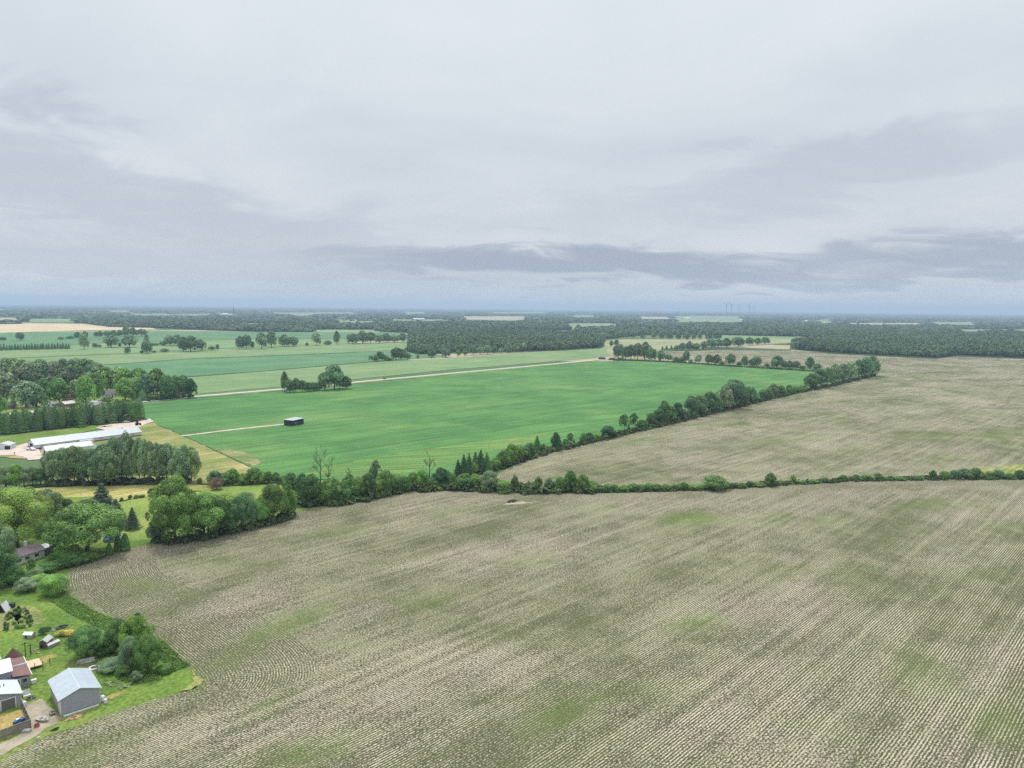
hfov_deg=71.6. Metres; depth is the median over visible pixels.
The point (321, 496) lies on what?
shrub
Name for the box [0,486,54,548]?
willow tree
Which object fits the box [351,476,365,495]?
shrub
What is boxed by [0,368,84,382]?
grove behind village
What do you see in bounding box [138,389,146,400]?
spruce tree
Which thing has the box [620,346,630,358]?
broadleaf tree
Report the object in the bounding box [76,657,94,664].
log pile
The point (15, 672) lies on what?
house
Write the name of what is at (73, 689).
workshop
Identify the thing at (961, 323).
distant field
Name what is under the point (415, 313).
distant field
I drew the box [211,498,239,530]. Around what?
broadleaf tree
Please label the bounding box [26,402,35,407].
cottage
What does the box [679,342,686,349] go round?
broadleaf tree
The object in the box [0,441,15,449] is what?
white shed
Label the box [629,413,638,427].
young tree
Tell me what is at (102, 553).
shrub
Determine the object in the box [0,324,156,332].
ripe crop field
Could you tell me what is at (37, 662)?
deck
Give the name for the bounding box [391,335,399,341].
broadleaf tree
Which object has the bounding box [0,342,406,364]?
mint crop field
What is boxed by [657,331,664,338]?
broadleaf tree
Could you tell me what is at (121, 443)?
broadleaf tree
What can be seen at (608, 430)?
broadleaf tree
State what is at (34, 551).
bungalow
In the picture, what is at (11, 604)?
compost box
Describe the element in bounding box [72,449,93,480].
broadleaf tree
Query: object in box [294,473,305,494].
broadleaf tree
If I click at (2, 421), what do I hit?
cone shaped evergreen
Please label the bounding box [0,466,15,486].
broadleaf tree
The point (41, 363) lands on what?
broadleaf tree
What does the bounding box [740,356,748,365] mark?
broadleaf tree
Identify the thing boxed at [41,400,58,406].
cottage
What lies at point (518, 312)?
distant field
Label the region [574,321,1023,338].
woods
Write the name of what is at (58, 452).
broadleaf tree
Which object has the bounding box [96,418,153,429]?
back yard
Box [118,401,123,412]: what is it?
cone shaped evergreen
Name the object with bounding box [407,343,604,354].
woods floor
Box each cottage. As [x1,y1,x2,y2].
[7,401,16,408]
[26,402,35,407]
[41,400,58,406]
[58,400,75,406]
[97,389,116,397]
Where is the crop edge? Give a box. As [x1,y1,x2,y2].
[613,359,815,371]
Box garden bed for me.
[0,605,45,630]
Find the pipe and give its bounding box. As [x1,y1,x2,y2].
[63,709,82,716]
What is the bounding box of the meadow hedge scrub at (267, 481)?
[222,478,284,486]
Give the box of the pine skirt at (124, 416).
[17,412,140,432]
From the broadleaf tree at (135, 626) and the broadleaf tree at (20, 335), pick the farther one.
the broadleaf tree at (20, 335)
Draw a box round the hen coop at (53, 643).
[46,639,59,648]
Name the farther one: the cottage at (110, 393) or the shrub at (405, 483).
the cottage at (110, 393)
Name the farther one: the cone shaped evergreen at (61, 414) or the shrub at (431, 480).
the cone shaped evergreen at (61, 414)
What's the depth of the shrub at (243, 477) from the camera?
317.63 m
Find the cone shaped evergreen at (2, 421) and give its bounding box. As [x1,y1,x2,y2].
[0,413,8,432]
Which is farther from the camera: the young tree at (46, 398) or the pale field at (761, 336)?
the pale field at (761, 336)
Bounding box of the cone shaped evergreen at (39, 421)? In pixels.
[32,408,43,429]
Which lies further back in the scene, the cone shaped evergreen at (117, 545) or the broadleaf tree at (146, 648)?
the cone shaped evergreen at (117, 545)
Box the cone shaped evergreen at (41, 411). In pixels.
[39,409,45,421]
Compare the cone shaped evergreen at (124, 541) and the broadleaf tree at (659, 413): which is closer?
the cone shaped evergreen at (124, 541)
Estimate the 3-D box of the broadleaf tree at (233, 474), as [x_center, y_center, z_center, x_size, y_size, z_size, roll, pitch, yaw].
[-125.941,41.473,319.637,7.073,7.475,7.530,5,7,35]
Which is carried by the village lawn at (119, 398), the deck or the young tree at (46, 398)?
the young tree at (46, 398)
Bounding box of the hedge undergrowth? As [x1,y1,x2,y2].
[293,480,599,507]
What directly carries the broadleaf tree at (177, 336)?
on the pale strip field at (89, 350)
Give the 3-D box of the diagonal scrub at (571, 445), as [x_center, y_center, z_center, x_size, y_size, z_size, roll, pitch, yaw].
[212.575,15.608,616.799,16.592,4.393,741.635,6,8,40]
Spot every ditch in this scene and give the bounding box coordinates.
[16,483,209,488]
[106,352,352,364]
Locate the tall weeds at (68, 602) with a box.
[45,589,148,632]
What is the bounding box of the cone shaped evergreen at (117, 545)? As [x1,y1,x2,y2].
[113,537,122,551]
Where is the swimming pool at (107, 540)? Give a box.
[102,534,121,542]
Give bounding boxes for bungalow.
[14,541,53,564]
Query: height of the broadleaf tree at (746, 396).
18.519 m
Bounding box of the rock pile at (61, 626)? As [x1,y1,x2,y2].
[54,624,68,629]
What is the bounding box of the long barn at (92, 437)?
[27,426,141,448]
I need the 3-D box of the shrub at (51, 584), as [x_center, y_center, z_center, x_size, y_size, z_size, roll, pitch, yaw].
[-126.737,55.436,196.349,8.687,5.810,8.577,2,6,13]
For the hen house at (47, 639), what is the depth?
165.70 m
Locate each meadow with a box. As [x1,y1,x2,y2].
[28,484,209,499]
[49,484,300,544]
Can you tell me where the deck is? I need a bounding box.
[26,658,41,667]
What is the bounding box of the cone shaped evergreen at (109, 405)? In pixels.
[107,402,113,420]
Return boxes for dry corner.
[180,665,203,690]
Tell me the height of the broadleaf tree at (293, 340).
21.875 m
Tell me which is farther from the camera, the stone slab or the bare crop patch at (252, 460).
the bare crop patch at (252, 460)
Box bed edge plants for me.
[2,607,32,630]
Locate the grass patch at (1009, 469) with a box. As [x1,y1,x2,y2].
[980,464,1023,474]
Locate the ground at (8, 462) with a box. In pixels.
[0,310,1022,692]
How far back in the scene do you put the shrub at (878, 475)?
338.88 m
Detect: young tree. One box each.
[26,557,35,569]
[41,396,50,404]
[143,334,150,343]
[369,460,382,481]
[566,433,574,442]
[618,414,630,428]
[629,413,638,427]
[789,475,796,481]
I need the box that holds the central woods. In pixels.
[404,326,605,352]
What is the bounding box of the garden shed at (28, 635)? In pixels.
[22,631,35,638]
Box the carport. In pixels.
[89,401,102,404]
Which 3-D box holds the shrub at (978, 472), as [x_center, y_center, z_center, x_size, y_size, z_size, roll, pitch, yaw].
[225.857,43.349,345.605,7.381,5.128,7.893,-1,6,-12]
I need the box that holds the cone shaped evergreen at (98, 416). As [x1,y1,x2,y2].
[93,404,104,423]
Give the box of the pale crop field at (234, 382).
[66,346,610,393]
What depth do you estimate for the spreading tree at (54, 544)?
225.00 m
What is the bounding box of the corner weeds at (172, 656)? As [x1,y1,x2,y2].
[155,637,189,671]
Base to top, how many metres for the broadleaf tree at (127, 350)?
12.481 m
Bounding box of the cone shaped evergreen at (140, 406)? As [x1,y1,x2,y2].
[136,398,144,417]
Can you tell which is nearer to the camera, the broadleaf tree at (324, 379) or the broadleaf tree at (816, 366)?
the broadleaf tree at (324, 379)
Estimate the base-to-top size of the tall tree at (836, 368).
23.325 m
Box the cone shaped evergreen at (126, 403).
[124,401,129,413]
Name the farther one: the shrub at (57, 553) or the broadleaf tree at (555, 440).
the broadleaf tree at (555, 440)
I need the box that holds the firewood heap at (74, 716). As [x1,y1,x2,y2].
[64,714,82,720]
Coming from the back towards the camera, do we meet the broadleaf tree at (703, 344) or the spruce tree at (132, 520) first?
the broadleaf tree at (703, 344)
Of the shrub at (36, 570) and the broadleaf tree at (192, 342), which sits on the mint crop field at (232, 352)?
the broadleaf tree at (192, 342)
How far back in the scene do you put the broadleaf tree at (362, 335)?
1548.11 m
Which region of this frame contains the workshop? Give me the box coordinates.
[48,668,101,715]
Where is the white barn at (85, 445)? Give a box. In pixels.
[41,441,93,454]
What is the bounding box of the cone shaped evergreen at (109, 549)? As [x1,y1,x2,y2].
[105,543,113,554]
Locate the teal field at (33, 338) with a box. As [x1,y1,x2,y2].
[0,331,399,346]
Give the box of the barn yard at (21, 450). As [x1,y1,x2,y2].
[0,443,42,459]
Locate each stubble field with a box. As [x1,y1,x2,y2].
[0,479,1023,767]
[497,350,1023,488]
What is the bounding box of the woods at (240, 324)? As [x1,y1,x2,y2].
[20,315,572,331]
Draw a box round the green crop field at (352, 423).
[142,360,822,479]
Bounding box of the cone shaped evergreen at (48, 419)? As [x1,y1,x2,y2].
[44,406,54,428]
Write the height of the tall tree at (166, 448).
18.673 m
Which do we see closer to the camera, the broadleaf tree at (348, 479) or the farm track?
the broadleaf tree at (348, 479)
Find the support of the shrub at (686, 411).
on the second stubble field at (898, 416)
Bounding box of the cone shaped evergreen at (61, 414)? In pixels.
[56,407,65,427]
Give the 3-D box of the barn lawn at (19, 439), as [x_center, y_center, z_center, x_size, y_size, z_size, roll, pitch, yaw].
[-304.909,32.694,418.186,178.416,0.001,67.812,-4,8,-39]
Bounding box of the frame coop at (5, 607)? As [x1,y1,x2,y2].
[0,600,10,612]
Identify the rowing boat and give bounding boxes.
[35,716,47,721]
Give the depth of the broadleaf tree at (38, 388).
547.05 m
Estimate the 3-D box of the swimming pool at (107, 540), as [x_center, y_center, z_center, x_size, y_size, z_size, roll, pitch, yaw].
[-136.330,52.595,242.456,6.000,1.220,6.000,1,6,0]
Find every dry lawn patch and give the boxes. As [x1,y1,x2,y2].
[39,654,56,663]
[105,689,128,698]
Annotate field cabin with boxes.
[283,417,303,425]
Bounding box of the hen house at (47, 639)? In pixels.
[38,634,52,648]
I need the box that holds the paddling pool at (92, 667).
[89,665,99,670]
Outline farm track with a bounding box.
[180,424,283,435]
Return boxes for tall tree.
[57,447,74,479]
[61,445,80,480]
[72,446,83,477]
[86,452,106,483]
[92,442,109,479]
[107,436,121,478]
[122,436,138,478]
[130,436,145,478]
[143,441,155,477]
[156,442,173,477]
[175,444,190,479]
[831,364,843,382]
[839,363,850,380]
[845,361,858,378]
[855,359,866,375]
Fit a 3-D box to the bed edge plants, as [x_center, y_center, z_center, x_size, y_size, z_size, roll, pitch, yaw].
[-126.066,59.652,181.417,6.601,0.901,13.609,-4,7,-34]
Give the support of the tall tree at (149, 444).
on the rough grass at (211, 460)
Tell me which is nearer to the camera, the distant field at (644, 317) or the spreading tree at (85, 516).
the spreading tree at (85, 516)
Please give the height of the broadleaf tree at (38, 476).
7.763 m
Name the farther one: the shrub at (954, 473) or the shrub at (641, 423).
the shrub at (641, 423)
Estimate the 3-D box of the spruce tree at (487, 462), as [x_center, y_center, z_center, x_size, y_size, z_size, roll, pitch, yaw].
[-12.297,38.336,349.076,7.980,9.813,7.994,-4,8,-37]
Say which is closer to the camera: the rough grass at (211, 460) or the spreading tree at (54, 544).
the spreading tree at (54, 544)
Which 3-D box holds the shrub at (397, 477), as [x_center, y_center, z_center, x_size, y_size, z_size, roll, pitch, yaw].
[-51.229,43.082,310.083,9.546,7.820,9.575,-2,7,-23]
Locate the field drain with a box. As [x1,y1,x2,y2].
[66,362,363,384]
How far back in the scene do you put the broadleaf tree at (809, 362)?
962.73 m
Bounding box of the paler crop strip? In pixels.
[303,433,548,476]
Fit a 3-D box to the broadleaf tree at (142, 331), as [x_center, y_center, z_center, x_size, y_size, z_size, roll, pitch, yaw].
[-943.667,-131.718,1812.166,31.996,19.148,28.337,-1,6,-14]
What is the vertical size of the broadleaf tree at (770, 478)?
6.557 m
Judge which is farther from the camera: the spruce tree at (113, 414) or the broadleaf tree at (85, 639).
the spruce tree at (113, 414)
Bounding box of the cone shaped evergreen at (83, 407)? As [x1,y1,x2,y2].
[81,404,88,424]
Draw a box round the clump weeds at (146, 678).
[93,651,161,683]
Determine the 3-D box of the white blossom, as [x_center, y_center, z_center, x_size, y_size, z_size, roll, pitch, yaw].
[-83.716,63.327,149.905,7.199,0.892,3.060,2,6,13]
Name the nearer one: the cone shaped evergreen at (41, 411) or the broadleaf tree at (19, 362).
the cone shaped evergreen at (41, 411)
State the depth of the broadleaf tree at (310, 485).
283.25 m
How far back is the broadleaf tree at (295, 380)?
660.58 m
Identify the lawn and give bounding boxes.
[0,386,198,413]
[0,419,144,445]
[0,480,496,760]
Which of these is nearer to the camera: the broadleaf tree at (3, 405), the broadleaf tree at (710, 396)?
the broadleaf tree at (3, 405)
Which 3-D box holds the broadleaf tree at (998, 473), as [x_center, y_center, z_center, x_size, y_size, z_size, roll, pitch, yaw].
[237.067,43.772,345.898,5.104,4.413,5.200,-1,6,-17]
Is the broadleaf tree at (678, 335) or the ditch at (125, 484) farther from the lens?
the broadleaf tree at (678, 335)
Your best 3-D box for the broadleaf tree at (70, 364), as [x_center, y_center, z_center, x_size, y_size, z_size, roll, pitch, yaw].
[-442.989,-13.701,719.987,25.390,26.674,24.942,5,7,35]
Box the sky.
[0,0,1023,314]
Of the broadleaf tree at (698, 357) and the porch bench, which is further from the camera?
the broadleaf tree at (698, 357)
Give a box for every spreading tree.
[40,498,125,551]
[46,519,77,548]
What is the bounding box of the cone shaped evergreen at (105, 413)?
[101,403,110,422]
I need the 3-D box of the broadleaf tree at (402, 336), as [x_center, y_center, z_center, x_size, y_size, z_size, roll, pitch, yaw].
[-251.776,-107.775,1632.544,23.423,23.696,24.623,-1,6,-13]
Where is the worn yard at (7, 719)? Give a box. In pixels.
[0,709,27,736]
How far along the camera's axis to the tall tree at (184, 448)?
318.89 m
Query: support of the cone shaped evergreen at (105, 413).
on the ground at (8, 462)
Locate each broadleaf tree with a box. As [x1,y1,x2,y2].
[0,357,18,374]
[0,371,21,401]
[0,394,8,411]
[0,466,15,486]
[0,523,17,555]
[0,540,19,582]
[5,464,27,487]
[8,380,40,407]
[10,357,25,368]
[15,332,23,339]
[15,361,40,381]
[17,466,32,486]
[27,384,45,406]
[28,466,36,483]
[30,468,48,484]
[32,359,53,374]
[34,488,64,516]
[35,378,50,401]
[38,450,59,479]
[42,449,63,479]
[44,360,63,376]
[47,378,69,401]
[53,446,66,479]
[58,358,68,370]
[59,499,73,509]
[63,358,81,372]
[63,625,108,656]
[64,392,72,400]
[68,380,78,403]
[72,358,93,378]
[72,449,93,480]
[73,332,80,338]
[75,375,96,403]
[78,334,89,348]
[82,373,106,400]
[83,362,103,373]
[95,366,114,389]
[97,447,123,485]
[102,335,119,346]
[103,617,124,650]
[106,366,122,388]
[109,330,117,335]
[112,367,130,385]
[114,377,136,399]
[115,430,131,477]
[116,615,155,644]
[117,636,138,669]
[120,334,138,346]
[122,324,129,335]
[124,347,130,353]
[125,368,146,394]
[129,327,137,334]
[131,377,140,396]
[132,633,161,670]
[134,438,151,483]
[136,329,148,335]
[136,374,156,395]
[141,341,152,352]
[144,475,201,541]
[146,368,164,393]
[147,442,161,478]
[152,443,167,478]
[158,375,178,395]
[163,335,176,345]
[165,445,176,474]
[167,446,191,476]
[171,375,184,393]
[174,334,181,343]
[177,336,186,350]
[180,491,224,535]
[181,335,199,351]
[182,378,197,397]
[184,446,201,479]
[197,339,206,348]
[206,470,221,482]
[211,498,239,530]
[224,468,239,482]
[231,492,256,527]
[235,336,243,347]
[241,334,251,348]
[245,467,262,482]
[255,332,266,348]
[255,483,289,515]
[266,330,277,346]
[278,334,288,346]
[280,371,288,390]
[281,472,296,490]
[284,379,295,392]
[284,484,297,511]
[287,336,298,345]
[292,377,299,391]
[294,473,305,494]
[299,380,306,391]
[299,474,322,504]
[311,332,320,344]
[317,372,330,389]
[322,476,341,498]
[325,364,343,388]
[333,330,339,342]
[339,473,354,494]
[341,376,351,388]
[346,333,359,343]
[357,330,367,342]
[360,472,377,494]
[366,332,375,342]
[374,351,384,360]
[375,334,383,341]
[376,469,394,490]
[382,333,391,341]
[390,347,401,358]
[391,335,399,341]
[398,332,407,341]
[398,349,406,358]
[427,348,435,356]
[431,467,450,486]
[440,348,450,356]
[455,473,474,487]
[468,345,477,353]
[478,346,483,354]
[479,470,497,488]
[484,345,491,353]
[491,346,497,352]
[504,343,512,352]
[505,443,518,460]
[511,475,518,486]
[513,343,519,351]
[520,343,526,350]
[534,477,542,487]
[544,477,553,488]
[550,432,561,446]
[564,470,575,487]
[576,473,588,487]
[600,426,614,435]
[613,343,623,357]
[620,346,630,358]
[627,344,635,356]
[630,331,635,336]
[632,343,641,359]
[639,341,651,359]
[645,348,656,359]
[654,408,665,421]
[656,350,665,359]
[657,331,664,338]
[658,400,671,420]
[664,354,673,360]
[665,332,673,338]
[667,405,676,418]
[674,402,683,418]
[675,333,681,339]
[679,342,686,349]
[682,350,689,361]
[683,332,690,339]
[683,395,698,417]
[685,341,692,348]
[692,343,701,349]
[694,354,701,361]
[695,394,708,412]
[700,341,707,349]
[704,391,718,410]
[705,330,714,339]
[705,354,712,362]
[706,338,717,346]
[712,354,721,363]
[713,330,721,338]
[713,395,724,409]
[715,338,723,347]
[716,384,733,407]
[721,379,747,406]
[722,338,732,347]
[725,353,735,363]
[731,336,745,346]
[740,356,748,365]
[741,386,749,402]
[745,337,754,344]
[747,386,757,400]
[749,358,755,365]
[751,355,761,365]
[754,338,762,343]
[761,337,769,342]
[764,473,776,484]
[766,388,772,397]
[768,383,778,394]
[771,355,784,366]
[778,385,786,393]
[786,360,792,367]
[792,361,800,368]
[803,373,820,387]
[805,357,814,368]
[813,363,822,369]
[815,368,829,385]
[825,367,835,383]
[861,356,874,376]
[868,355,880,374]
[929,470,936,477]
[993,470,1004,477]
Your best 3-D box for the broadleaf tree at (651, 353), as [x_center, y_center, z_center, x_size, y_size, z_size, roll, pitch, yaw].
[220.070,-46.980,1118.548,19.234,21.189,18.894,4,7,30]
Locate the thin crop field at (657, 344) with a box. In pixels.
[604,338,821,359]
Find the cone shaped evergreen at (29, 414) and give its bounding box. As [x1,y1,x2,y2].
[27,411,32,428]
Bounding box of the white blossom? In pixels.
[104,677,133,689]
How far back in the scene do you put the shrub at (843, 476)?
336.64 m
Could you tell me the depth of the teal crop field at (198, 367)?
986.84 m
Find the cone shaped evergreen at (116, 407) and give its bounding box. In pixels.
[114,399,121,420]
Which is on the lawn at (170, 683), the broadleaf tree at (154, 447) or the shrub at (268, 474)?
the shrub at (268, 474)
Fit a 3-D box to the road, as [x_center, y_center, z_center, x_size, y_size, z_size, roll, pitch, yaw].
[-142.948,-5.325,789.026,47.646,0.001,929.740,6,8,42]
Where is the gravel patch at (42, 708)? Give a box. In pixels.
[32,699,61,728]
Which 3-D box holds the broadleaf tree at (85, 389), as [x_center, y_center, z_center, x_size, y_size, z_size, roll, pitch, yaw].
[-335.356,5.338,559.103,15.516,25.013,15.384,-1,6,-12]
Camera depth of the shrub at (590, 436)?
427.24 m
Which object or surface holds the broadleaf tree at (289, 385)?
on the green crop field at (352, 423)
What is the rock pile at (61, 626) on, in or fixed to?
on the lawn at (170, 683)
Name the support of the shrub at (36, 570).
on the lawn at (170, 683)
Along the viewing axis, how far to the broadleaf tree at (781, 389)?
670.92 m
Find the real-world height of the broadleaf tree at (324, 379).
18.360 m
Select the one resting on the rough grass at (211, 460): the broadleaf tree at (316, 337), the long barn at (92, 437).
the long barn at (92, 437)
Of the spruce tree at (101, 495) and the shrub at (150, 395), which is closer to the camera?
the spruce tree at (101, 495)
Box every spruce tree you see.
[6,412,18,433]
[17,408,32,432]
[31,411,42,430]
[64,407,71,427]
[75,405,86,426]
[92,483,113,518]
[105,499,127,529]
[108,402,118,422]
[122,507,142,530]
[133,400,142,420]
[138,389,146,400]
[453,460,460,478]
[458,455,469,474]
[466,453,474,475]
[472,451,483,472]
[478,449,486,473]
[484,452,493,470]
[534,436,540,450]
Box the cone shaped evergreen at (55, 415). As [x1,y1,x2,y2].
[51,407,59,427]
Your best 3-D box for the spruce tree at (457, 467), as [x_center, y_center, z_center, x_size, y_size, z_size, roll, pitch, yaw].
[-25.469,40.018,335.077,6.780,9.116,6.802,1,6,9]
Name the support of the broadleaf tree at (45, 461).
on the rough grass at (211, 460)
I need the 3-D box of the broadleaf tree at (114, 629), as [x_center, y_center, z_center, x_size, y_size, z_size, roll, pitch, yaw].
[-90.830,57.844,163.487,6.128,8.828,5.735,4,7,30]
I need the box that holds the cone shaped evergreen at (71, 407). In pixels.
[68,403,75,420]
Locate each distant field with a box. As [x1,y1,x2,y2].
[29,319,72,321]
[107,310,128,311]
[134,314,207,315]
[273,312,355,313]
[316,330,380,332]
[340,321,379,322]
[392,319,445,320]
[405,312,426,313]
[464,316,523,319]
[492,312,544,312]
[569,323,615,326]
[573,315,592,316]
[640,316,668,318]
[675,316,741,321]
[815,320,831,323]
[849,323,920,324]
[934,322,973,324]
[961,329,1023,330]
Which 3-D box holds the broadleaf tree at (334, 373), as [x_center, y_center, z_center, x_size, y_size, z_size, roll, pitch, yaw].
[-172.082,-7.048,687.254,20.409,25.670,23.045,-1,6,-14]
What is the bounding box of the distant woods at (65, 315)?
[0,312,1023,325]
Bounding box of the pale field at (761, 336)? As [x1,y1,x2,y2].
[704,334,805,338]
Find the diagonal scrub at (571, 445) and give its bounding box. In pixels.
[470,373,875,475]
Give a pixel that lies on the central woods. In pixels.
(437, 339)
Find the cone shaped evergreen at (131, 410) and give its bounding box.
[126,400,137,419]
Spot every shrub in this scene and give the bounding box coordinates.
[0,561,24,587]
[8,571,34,583]
[12,577,40,591]
[25,566,44,574]
[31,573,49,586]
[32,517,52,535]
[36,573,71,596]
[37,561,59,572]
[38,627,46,632]
[48,545,73,559]
[50,506,63,518]
[52,559,67,569]
[54,630,64,636]
[57,552,83,566]
[63,629,74,636]
[67,544,83,554]
[73,555,87,563]
[81,551,99,561]
[93,642,117,654]
[95,551,105,558]
[95,656,120,673]
[100,396,113,403]
[114,662,135,675]
[129,670,143,681]
[145,521,165,538]
[146,393,157,398]
[152,662,174,673]
[154,393,167,398]
[163,393,175,398]
[196,477,202,483]
[209,477,222,489]
[216,492,233,501]
[218,472,229,483]
[226,493,239,503]
[237,473,248,483]
[250,500,271,521]
[255,473,266,482]
[264,471,271,479]
[271,472,279,480]
[304,382,313,391]
[311,382,319,390]
[313,485,330,504]
[332,482,351,501]
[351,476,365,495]
[391,473,403,488]
[397,476,412,489]
[408,472,419,486]
[416,469,428,484]
[425,477,437,486]
[446,473,456,482]
[470,474,481,486]
[472,462,478,473]
[490,460,497,467]
[492,457,500,467]
[495,480,512,490]
[496,450,511,465]
[516,445,524,457]
[522,446,529,455]
[524,442,536,452]
[554,476,565,489]
[579,433,587,440]
[586,432,594,441]
[586,480,598,490]
[602,483,612,490]
[611,484,618,489]
[619,485,629,489]
[627,483,639,490]
[635,419,647,426]
[644,483,653,488]
[645,413,656,423]
[652,484,663,489]
[661,484,670,489]
[671,484,679,488]
[678,482,688,487]
[679,408,689,417]
[687,484,699,489]
[702,475,729,490]
[746,481,754,486]
[755,482,766,486]
[758,389,768,397]
[786,385,794,391]
[793,386,800,391]
[799,385,808,389]
[838,475,849,479]
[862,474,872,479]
[873,473,882,478]
[892,476,906,480]
[939,471,949,477]
[949,470,961,477]
[957,468,974,478]
[970,468,984,477]
[985,471,995,475]
[1013,470,1023,476]
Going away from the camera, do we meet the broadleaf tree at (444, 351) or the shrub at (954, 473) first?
the shrub at (954, 473)
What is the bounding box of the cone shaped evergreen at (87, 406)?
[85,404,92,423]
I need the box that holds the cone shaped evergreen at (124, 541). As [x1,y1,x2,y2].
[120,533,129,550]
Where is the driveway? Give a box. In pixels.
[0,699,45,754]
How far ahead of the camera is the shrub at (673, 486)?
316.64 m
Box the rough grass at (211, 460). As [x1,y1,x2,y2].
[0,422,252,483]
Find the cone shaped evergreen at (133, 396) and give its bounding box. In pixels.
[131,391,136,399]
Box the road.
[10,359,604,413]
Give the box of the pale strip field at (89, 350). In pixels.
[0,339,357,358]
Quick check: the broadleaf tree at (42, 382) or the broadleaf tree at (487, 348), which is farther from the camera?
the broadleaf tree at (487, 348)
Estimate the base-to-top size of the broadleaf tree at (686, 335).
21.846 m
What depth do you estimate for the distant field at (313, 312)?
8507.72 m
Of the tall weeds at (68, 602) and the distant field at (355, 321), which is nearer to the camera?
the tall weeds at (68, 602)
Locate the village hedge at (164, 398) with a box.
[147,394,193,400]
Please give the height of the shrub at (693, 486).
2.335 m
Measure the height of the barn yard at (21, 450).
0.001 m
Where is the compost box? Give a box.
[9,602,14,607]
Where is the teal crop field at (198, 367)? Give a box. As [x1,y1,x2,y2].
[32,350,446,383]
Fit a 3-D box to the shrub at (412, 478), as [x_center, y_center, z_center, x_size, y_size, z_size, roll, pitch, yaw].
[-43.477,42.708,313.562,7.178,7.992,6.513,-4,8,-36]
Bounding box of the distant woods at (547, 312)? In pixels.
[0,306,1023,318]
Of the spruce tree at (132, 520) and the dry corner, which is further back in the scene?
the spruce tree at (132, 520)
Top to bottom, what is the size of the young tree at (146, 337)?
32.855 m
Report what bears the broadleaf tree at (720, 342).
on the ground at (8, 462)
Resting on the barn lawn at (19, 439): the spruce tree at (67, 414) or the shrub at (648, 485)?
the spruce tree at (67, 414)
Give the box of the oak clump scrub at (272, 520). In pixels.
[150,509,296,544]
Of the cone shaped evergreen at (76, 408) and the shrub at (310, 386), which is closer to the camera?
the cone shaped evergreen at (76, 408)
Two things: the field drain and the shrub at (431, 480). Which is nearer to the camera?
the shrub at (431, 480)
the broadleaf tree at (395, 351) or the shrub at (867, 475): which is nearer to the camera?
the shrub at (867, 475)
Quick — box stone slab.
[21,728,31,732]
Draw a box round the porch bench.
[22,689,30,696]
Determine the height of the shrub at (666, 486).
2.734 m
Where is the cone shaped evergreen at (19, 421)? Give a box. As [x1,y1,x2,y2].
[16,412,24,432]
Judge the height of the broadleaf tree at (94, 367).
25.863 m
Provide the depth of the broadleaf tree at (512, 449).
365.89 m
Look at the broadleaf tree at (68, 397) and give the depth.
562.78 m
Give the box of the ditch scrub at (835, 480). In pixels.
[595,475,1023,492]
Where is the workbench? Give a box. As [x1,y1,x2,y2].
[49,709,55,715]
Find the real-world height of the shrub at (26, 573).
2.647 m
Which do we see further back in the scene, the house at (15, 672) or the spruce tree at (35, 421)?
the spruce tree at (35, 421)
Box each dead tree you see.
[312,444,330,480]
[323,456,334,477]
[423,451,434,476]
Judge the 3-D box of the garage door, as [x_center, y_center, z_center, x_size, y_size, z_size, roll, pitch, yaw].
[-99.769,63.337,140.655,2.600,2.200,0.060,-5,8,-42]
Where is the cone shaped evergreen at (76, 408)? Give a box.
[73,406,77,420]
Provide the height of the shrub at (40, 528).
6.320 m
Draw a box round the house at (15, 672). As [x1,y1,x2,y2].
[0,648,31,710]
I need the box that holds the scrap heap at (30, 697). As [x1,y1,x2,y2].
[24,695,35,699]
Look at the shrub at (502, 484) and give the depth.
309.75 m
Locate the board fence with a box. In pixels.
[0,699,30,738]
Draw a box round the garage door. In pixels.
[0,696,16,710]
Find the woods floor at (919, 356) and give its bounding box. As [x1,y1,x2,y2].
[790,335,1023,358]
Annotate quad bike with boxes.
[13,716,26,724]
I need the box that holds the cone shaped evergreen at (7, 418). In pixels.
[3,412,12,432]
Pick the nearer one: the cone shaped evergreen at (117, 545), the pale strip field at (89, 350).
the cone shaped evergreen at (117, 545)
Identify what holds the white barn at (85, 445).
on the rough grass at (211, 460)
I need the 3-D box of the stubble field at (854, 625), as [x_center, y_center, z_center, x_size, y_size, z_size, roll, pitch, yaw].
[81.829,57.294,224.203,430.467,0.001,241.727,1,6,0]
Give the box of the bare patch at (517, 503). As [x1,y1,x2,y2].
[503,502,531,504]
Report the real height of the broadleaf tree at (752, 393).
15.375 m
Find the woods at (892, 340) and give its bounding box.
[790,326,1023,356]
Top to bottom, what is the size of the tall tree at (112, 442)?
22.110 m
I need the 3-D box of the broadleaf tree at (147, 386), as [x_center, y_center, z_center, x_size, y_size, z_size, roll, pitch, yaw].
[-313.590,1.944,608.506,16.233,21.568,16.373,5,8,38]
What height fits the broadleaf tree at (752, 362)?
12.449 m
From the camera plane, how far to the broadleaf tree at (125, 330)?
1640.61 m
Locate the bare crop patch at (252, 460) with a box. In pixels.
[215,448,260,465]

